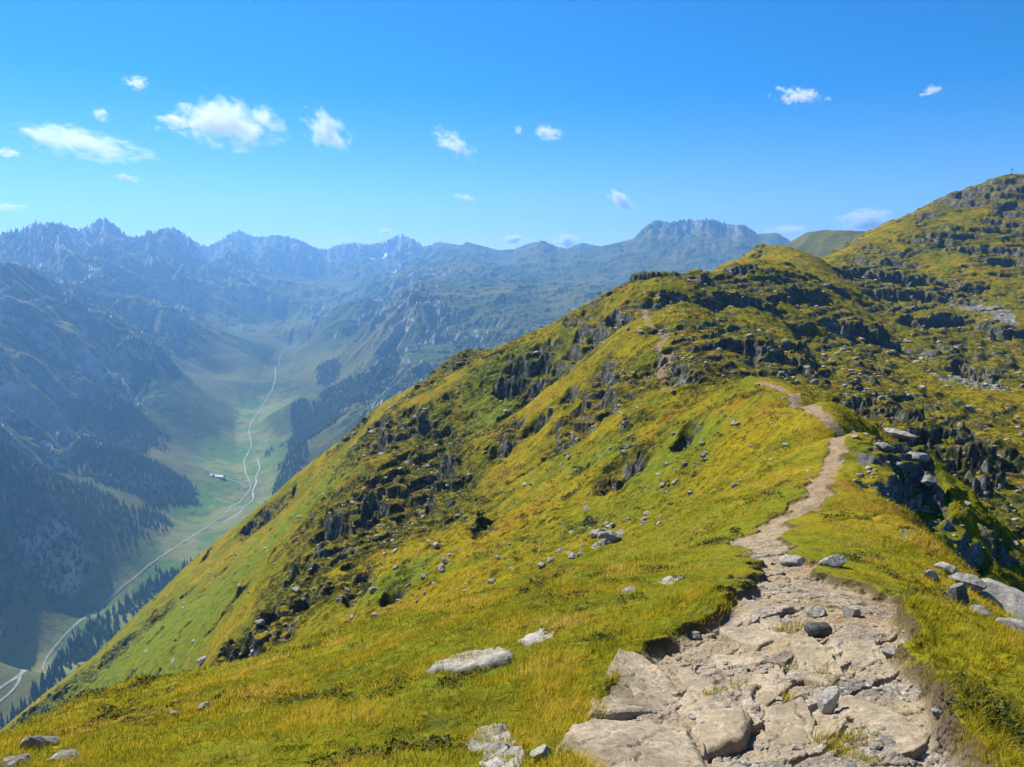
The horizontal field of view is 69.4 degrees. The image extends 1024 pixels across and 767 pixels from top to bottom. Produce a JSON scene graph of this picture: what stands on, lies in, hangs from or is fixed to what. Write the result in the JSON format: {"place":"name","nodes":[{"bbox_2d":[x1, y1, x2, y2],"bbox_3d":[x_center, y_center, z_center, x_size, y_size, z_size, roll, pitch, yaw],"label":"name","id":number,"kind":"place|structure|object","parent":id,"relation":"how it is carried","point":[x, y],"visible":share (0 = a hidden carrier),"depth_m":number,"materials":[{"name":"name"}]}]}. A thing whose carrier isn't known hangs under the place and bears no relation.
{"place":"outdoors","nodes":[
{"label":"outdoors","id":0,"kind":"place"},
{"bbox_2d":[0,669,23,701],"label":"field road","id":1,"kind":"structure","parent":0,"point":[15,685],"depth_m":1237.89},
{"bbox_2d":[0,349,284,688],"bbox_3d":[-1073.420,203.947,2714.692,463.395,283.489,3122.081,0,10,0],"label":"valley road","id":2,"kind":"structure","parent":0,"point":[79,621],"depth_m":1814.94,"materials":[{"name":"grey asphalt"}]},
{"bbox_2d":[225,459,259,521],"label":"stream","id":3,"kind":"structure","parent":0,"point":[252,490],"depth_m":2392.84,"materials":[{"name":"liquid"}]},
{"bbox_2d":[0,217,865,729],"bbox_3d":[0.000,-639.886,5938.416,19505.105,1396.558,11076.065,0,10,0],"label":"mountain terrain","id":4,"kind":"structure","parent":0,"point":[180,337],"depth_m":3364.67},
{"bbox_2d":[0,348,404,664],"bbox_3d":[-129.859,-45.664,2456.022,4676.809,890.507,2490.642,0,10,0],"label":"forest","id":5,"kind":"object","parent":4,"relation":"on","point":[317,426],"visible":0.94,"depth_m":2118.29,"materials":[{"name":"green plant"}]},
{"bbox_2d":[214,474,224,478],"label":"farm building","id":6,"kind":"structure","parent":4,"relation":"on","point":[220,476],"depth_m":2443.45,"materials":[{"name":"grey paint"}]},
{"bbox_2d":[0,174,1023,766],"bbox_3d":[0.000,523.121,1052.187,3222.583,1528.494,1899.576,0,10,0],"label":"mountain ridge","id":7,"kind":"structure","parent":0,"point":[978,222],"depth_m":111.43,"materials":[{"name":"green plant"}]},
{"bbox_2d":[0,711,4,724],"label":"spruce tree","id":8,"kind":"object","parent":7,"relation":"on","point":[1,720],"visible":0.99,"depth_m":1153.87,"materials":[{"name":"green plant"}]},
{"bbox_2d":[1,753,30,766],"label":"rock","id":9,"kind":"object","parent":7,"relation":"on","point":[13,759],"visible":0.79,"depth_m":5.15,"materials":[{"name":"grey stone"}]},
{"bbox_2d":[19,736,60,750],"bbox_3d":[-4.787,3.668,7.500,0.324,0.300,0.223,0,10,0],"label":"rock","id":10,"kind":"object","parent":7,"relation":"on","point":[39,741],"visible":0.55,"depth_m":7.41,"materials":[{"name":"grey stone"}]},
{"bbox_2d":[39,684,43,696],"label":"spruce tree","id":11,"kind":"object","parent":7,"relation":"on","point":[41,693],"visible":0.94,"depth_m":1228.98,"materials":[{"name":"green plant"}]},
{"bbox_2d":[41,668,44,682],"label":"spruce tree","id":12,"kind":"object","parent":7,"relation":"on","point":[42,675],"visible":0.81,"depth_m":1270.00,"materials":[{"name":"green plant"}]},
{"bbox_2d":[59,662,62,675],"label":"spruce tree","id":13,"kind":"object","parent":7,"relation":"on","point":[61,670],"visible":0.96,"depth_m":1335.50,"materials":[{"name":"green plant"}]},
{"bbox_2d":[45,749,80,763],"bbox_3d":[-3.302,2.780,5.465,0.254,0.134,0.182,0,10,0],"label":"rock","id":14,"kind":"object","parent":7,"relation":"on","point":[60,753],"visible":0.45,"depth_m":5.43,"materials":[{"name":"grey stone"}]},
{"bbox_2d":[85,643,88,654],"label":"spruce tree","id":15,"kind":"object","parent":7,"relation":"on","point":[86,649],"visible":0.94,"depth_m":1500.40,"materials":[{"name":"green plant"}]},
{"bbox_2d":[122,606,126,619],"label":"spruce tree","id":16,"kind":"object","parent":7,"relation":"on","point":[124,616],"visible":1,"depth_m":1653.98,"materials":[{"name":"green plant"}]},
{"bbox_2d":[196,656,206,664],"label":"rock","id":17,"kind":"object","parent":7,"relation":"on","point":[200,660],"visible":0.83,"depth_m":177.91,"materials":[{"name":"grey stone"}]},
{"bbox_2d":[197,701,209,709],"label":"rock","id":18,"kind":"object","parent":7,"relation":"on","point":[201,706],"visible":0.86,"depth_m":9.10,"materials":[{"name":"grey stone"}]},
{"bbox_2d":[255,619,265,624],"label":"boulder","id":19,"kind":"object","parent":7,"relation":"on","point":[260,622],"visible":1,"depth_m":97.13,"materials":[{"name":"grey stone"}]},
{"bbox_2d":[291,587,299,592],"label":"boulder","id":20,"kind":"object","parent":7,"relation":"on","point":[295,589],"visible":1,"depth_m":108.70,"materials":[{"name":"grey stone"}]},
{"bbox_2d":[369,587,378,592],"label":"boulder","id":21,"kind":"object","parent":7,"relation":"on","point":[372,589],"visible":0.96,"depth_m":85.57,"materials":[{"name":"grey stone"}]},
{"bbox_2d":[370,612,379,617],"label":"boulder","id":22,"kind":"object","parent":7,"relation":"on","point":[375,614],"visible":0.35,"depth_m":72.62,"materials":[{"name":"grey stone"}]},
{"bbox_2d":[420,573,426,578],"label":"boulder","id":23,"kind":"object","parent":7,"relation":"on","point":[423,575],"visible":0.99,"depth_m":81.06,"materials":[{"name":"grey stone"}]},
{"bbox_2d":[432,541,438,547],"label":"boulder","id":24,"kind":"object","parent":7,"relation":"on","point":[435,544],"visible":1,"depth_m":95.33,"materials":[{"name":"grey stone"}]},
{"bbox_2d":[438,564,444,571],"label":"boulder","id":25,"kind":"object","parent":7,"relation":"on","point":[441,567],"visible":1,"depth_m":81.55,"materials":[{"name":"grey stone"}]},
{"bbox_2d":[442,557,448,563],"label":"boulder","id":26,"kind":"object","parent":7,"relation":"on","point":[445,560],"visible":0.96,"depth_m":82.66,"materials":[{"name":"grey stone"}]},
{"bbox_2d":[426,646,513,673],"bbox_3d":[-0.473,3.334,8.774,1.034,1.365,2.167,0,10,0],"label":"rock","id":27,"kind":"object","parent":7,"relation":"on","point":[490,658],"visible":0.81,"depth_m":8.00,"materials":[{"name":"grey stone"}]},
{"bbox_2d":[487,578,496,584],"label":"boulder","id":28,"kind":"object","parent":7,"relation":"on","point":[490,581],"visible":0.77,"depth_m":46.39,"materials":[{"name":"grey stone"}]},
{"bbox_2d":[465,723,525,766],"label":"rock","id":29,"kind":"object","parent":7,"relation":"on","point":[504,747],"visible":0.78,"depth_m":4.01,"materials":[{"name":"grey stone"}]},
{"bbox_2d":[0,300,1023,766],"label":"grass","id":30,"kind":"structure","parent":7,"relation":"on","point":[96,750],"depth_m":8.57,"materials":[{"name":"green plant"}]},
{"bbox_2d":[1,480,1023,766],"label":"heath shrubs","id":31,"kind":"object","parent":7,"relation":"on","point":[405,744],"visible":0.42,"depth_m":8.81,"materials":[{"name":"green plant"}]},
{"bbox_2d":[37,221,1023,699],"bbox_3d":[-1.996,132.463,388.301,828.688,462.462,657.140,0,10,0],"label":"slope stones","id":32,"kind":"object","parent":7,"relation":"on","point":[899,465],"visible":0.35,"depth_m":177.61,"materials":[{"name":"grey stone"}]},
{"bbox_2d":[518,628,554,645],"bbox_3d":[0.348,3.356,9.363,0.420,0.593,0.799,-2,10,-14],"label":"rock","id":33,"kind":"object","parent":7,"relation":"on","point":[529,638],"visible":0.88,"depth_m":9.29,"materials":[{"name":"grey stone"}]},
{"bbox_2d":[530,744,551,760],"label":"rock","id":34,"kind":"object","parent":7,"relation":"on","point":[542,748],"visible":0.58,"depth_m":3.45,"materials":[{"name":"grey stone"}]},
{"bbox_2d":[537,562,545,567],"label":"boulder","id":35,"kind":"object","parent":7,"relation":"on","point":[540,565],"visible":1,"depth_m":46.54,"materials":[{"name":"grey stone"}]},
{"bbox_2d":[60,261,1023,703],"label":"heath shrubs","id":36,"kind":"object","parent":7,"relation":"on","point":[348,621],"visible":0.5,"depth_m":151.94,"materials":[{"name":"green plant"}]},
{"bbox_2d":[590,529,598,535],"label":"boulder","id":37,"kind":"object","parent":7,"relation":"on","point":[596,532],"visible":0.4,"depth_m":54.92,"materials":[{"name":"grey stone"}]},
{"bbox_2d":[597,532,604,538],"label":"boulder","id":38,"kind":"object","parent":7,"relation":"on","point":[601,535],"visible":0.26,"depth_m":52.70,"materials":[{"name":"grey stone"}]},
{"bbox_2d":[601,539,607,546],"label":"boulder","id":39,"kind":"object","parent":7,"relation":"on","point":[604,541],"visible":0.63,"depth_m":43.79,"materials":[{"name":"grey stone"}]},
{"bbox_2d":[604,530,622,542],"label":"boulder","id":40,"kind":"object","parent":7,"relation":"on","point":[610,535],"visible":0.74,"depth_m":43.50,"materials":[{"name":"grey stone"}]},
{"bbox_2d":[622,586,634,591],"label":"rock","id":41,"kind":"object","parent":7,"relation":"on","point":[631,588],"visible":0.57,"depth_m":10.95,"materials":[{"name":"grey stone"}]},
{"bbox_2d":[555,718,705,766],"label":"rock slab","id":42,"kind":"object","parent":7,"relation":"on","point":[629,743],"visible":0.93,"depth_m":4.15,"materials":[{"name":"beige stone"}]},
{"bbox_2d":[588,649,676,720],"bbox_3d":[1.024,2.501,5.825,0.655,0.925,2.105,3,10,16],"label":"rock slab","id":43,"kind":"object","parent":7,"relation":"on","point":[646,681],"visible":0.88,"depth_m":5.72,"materials":[{"name":"beige stone"}]},
{"bbox_2d":[659,574,683,584],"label":"rock","id":44,"kind":"object","parent":7,"relation":"on","point":[667,578],"visible":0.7,"depth_m":11.36,"materials":[{"name":"grey stone"}]},
{"bbox_2d":[689,630,701,639],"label":"rock","id":45,"kind":"object","parent":7,"relation":"on","point":[695,635],"visible":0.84,"depth_m":7.59,"materials":[{"name":"grey stone"}]},
{"bbox_2d":[664,663,752,763],"bbox_3d":[1.413,2.564,5.802,0.491,1.104,2.550,0,10,0],"label":"rock slab","id":46,"kind":"object","parent":7,"relation":"on","point":[723,731],"visible":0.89,"depth_m":4.98,"materials":[{"name":"beige stone"}]},
{"bbox_2d":[711,655,792,706],"bbox_3d":[2.032,2.574,6.200,0.532,0.783,1.697,1,10,8],"label":"rock slab","id":47,"kind":"object","parent":7,"relation":"on","point":[764,696],"visible":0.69,"depth_m":6.02,"materials":[{"name":"beige stone"}]},
{"bbox_2d":[719,597,787,650],"bbox_3d":[2.563,2.648,8.011,0.675,0.692,2.096,2,10,13],"label":"rock slab","id":48,"kind":"object","parent":7,"relation":"on","point":[744,635],"visible":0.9,"depth_m":7.51,"materials":[{"name":"beige stone"}]},
{"bbox_2d":[764,697,816,745],"bbox_3d":[1.880,2.372,5.045,0.342,0.452,0.940,3,10,15],"label":"rock slab","id":49,"kind":"object","parent":7,"relation":"on","point":[792,721],"visible":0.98,"depth_m":4.92,"materials":[{"name":"beige stone"}]},
{"bbox_2d":[779,555,804,565],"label":"rock","id":50,"kind":"object","parent":7,"relation":"on","point":[791,560],"visible":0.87,"depth_m":13.36,"materials":[{"name":"grey stone"}]},
{"bbox_2d":[636,530,960,766],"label":"path gravel","id":51,"kind":"structure","parent":7,"relation":"on","point":[761,747],"depth_m":5.12,"materials":[{"name":"beige gravel"}]},
{"bbox_2d":[793,692,807,699],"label":"rock","id":52,"kind":"object","parent":7,"relation":"on","point":[803,695],"visible":0.59,"depth_m":5.41,"materials":[{"name":"grey stone"}]},
{"bbox_2d":[810,379,819,384],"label":"boulder","id":53,"kind":"object","parent":7,"relation":"on","point":[815,381],"visible":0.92,"depth_m":143.23,"materials":[{"name":"grey stone"}]},
{"bbox_2d":[804,606,827,618],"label":"rock","id":54,"kind":"object","parent":7,"relation":"on","point":[813,612],"visible":0.85,"depth_m":7.65,"materials":[{"name":"grey stone"}]},
{"bbox_2d":[790,636,844,686],"bbox_3d":[2.612,2.484,6.405,0.340,0.580,1.514,3,10,15],"label":"rock slab","id":55,"kind":"object","parent":7,"relation":"on","point":[805,648],"visible":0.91,"depth_m":6.26,"materials":[{"name":"beige stone"}]},
{"bbox_2d":[804,622,832,636],"bbox_3d":[2.929,2.340,7.053,0.243,0.140,0.157,0,10,0],"label":"rock","id":56,"kind":"object","parent":7,"relation":"on","point":[820,629],"visible":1,"depth_m":7.01,"materials":[{"name":"grey stone"}]},
{"bbox_2d":[816,686,839,714],"bbox_3d":[2.165,2.189,5.071,0.145,0.244,0.075,7,12,34],"label":"rock","id":57,"kind":"object","parent":7,"relation":"on","point":[827,699],"visible":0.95,"depth_m":5.05,"materials":[{"name":"white stone"}]},
{"bbox_2d":[819,554,847,567],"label":"rock","id":58,"kind":"object","parent":7,"relation":"on","point":[837,561],"visible":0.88,"depth_m":12.57,"materials":[{"name":"grey stone"}]},
{"bbox_2d":[841,605,860,617],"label":"rock","id":59,"kind":"object","parent":7,"relation":"on","point":[848,611],"visible":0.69,"depth_m":7.44,"materials":[{"name":"grey stone"}]},
{"bbox_2d":[843,628,880,670],"bbox_3d":[3.065,2.436,6.525,0.299,0.395,1.143,4,10,20],"label":"rock slab","id":60,"kind":"object","parent":7,"relation":"on","point":[854,650],"visible":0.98,"depth_m":6.42,"materials":[{"name":"beige stone"}]},
{"bbox_2d":[857,453,881,464],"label":"outcrop block","id":61,"kind":"structure","parent":7,"relation":"on","point":[864,459],"depth_m":40.41,"materials":[{"name":"grey stone"}]},
{"bbox_2d":[869,742,883,750],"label":"rock","id":62,"kind":"object","parent":7,"relation":"on","point":[879,746],"visible":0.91,"depth_m":4.24,"materials":[{"name":"grey stone"}]},
{"bbox_2d":[877,396,886,400],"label":"boulder","id":63,"kind":"object","parent":7,"relation":"on","point":[880,398],"visible":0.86,"depth_m":135.71,"materials":[{"name":"grey stone"}]},
{"bbox_2d":[838,694,931,759],"bbox_3d":[2.251,2.309,4.753,0.528,0.639,1.266,0,10,0],"label":"rock slab","id":64,"kind":"object","parent":7,"relation":"on","point":[913,738],"visible":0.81,"depth_m":4.62,"materials":[{"name":"beige stone"}]},
{"bbox_2d":[875,442,894,450],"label":"outcrop block","id":65,"kind":"structure","parent":7,"relation":"on","point":[883,445],"depth_m":42.97,"materials":[{"name":"grey stone"}]},
{"bbox_2d":[881,646,895,657],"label":"rock","id":66,"kind":"object","parent":7,"relation":"on","point":[887,651],"visible":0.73,"depth_m":6.16,"materials":[{"name":"grey stone"}]},
{"bbox_2d":[884,428,917,439],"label":"outcrop block","id":67,"kind":"structure","parent":7,"relation":"on","point":[904,434],"depth_m":102.83,"materials":[{"name":"grey stone"}]},
{"bbox_2d":[908,451,929,461],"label":"outcrop block","id":68,"kind":"structure","parent":7,"relation":"on","point":[920,457],"depth_m":42.02,"materials":[{"name":"grey stone"}]},
{"bbox_2d":[917,474,936,487],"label":"outcrop block","id":69,"kind":"structure","parent":7,"relation":"on","point":[929,480],"depth_m":41.11,"materials":[{"name":"grey stone"}]},
{"bbox_2d":[924,569,939,580],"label":"boulder","id":70,"kind":"object","parent":7,"relation":"on","point":[930,572],"visible":0.85,"depth_m":13.05,"materials":[{"name":"grey stone"}]},
{"bbox_2d":[930,708,940,717],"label":"rock","id":71,"kind":"object","parent":7,"relation":"on","point":[936,712],"visible":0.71,"depth_m":4.43,"materials":[{"name":"grey stone"}]},
{"bbox_2d":[932,561,957,574],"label":"boulder","id":72,"kind":"object","parent":7,"relation":"on","point":[947,567],"visible":0.73,"depth_m":14.03,"materials":[{"name":"grey stone"}]},
{"bbox_2d":[946,582,969,606],"bbox_3d":[7.121,3.403,11.851,0.322,0.479,0.227,20,22,63],"label":"boulder","id":73,"kind":"object","parent":7,"relation":"on","point":[959,591],"visible":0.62,"depth_m":11.75,"materials":[{"name":"grey stone"}]},
{"bbox_2d":[948,572,986,591],"bbox_3d":[8.461,3.712,13.771,0.650,0.268,0.340,6,11,32],"label":"boulder","id":74,"kind":"object","parent":7,"relation":"on","point":[975,582],"visible":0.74,"depth_m":13.68,"materials":[{"name":"grey stone"}]},
{"bbox_2d":[970,604,991,616],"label":"boulder","id":75,"kind":"object","parent":7,"relation":"on","point":[981,608],"visible":0.42,"depth_m":11.40,"materials":[{"name":"grey stone"}]},
{"bbox_2d":[979,578,1023,619],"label":"boulder","id":76,"kind":"object","parent":7,"relation":"on","point":[1007,597],"visible":0.44,"depth_m":13.60,"materials":[{"name":"grey stone"}]},
{"bbox_2d":[995,617,1023,632],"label":"boulder","id":77,"kind":"object","parent":7,"relation":"on","point":[1017,623],"visible":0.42,"depth_m":6.91,"materials":[{"name":"grey stone"}]},
{"bbox_2d":[0,0,1023,249],"label":"sky","id":78,"kind":"structure","parent":0,"point":[495,124],"materials":[{"name":"blue"}]}
]}

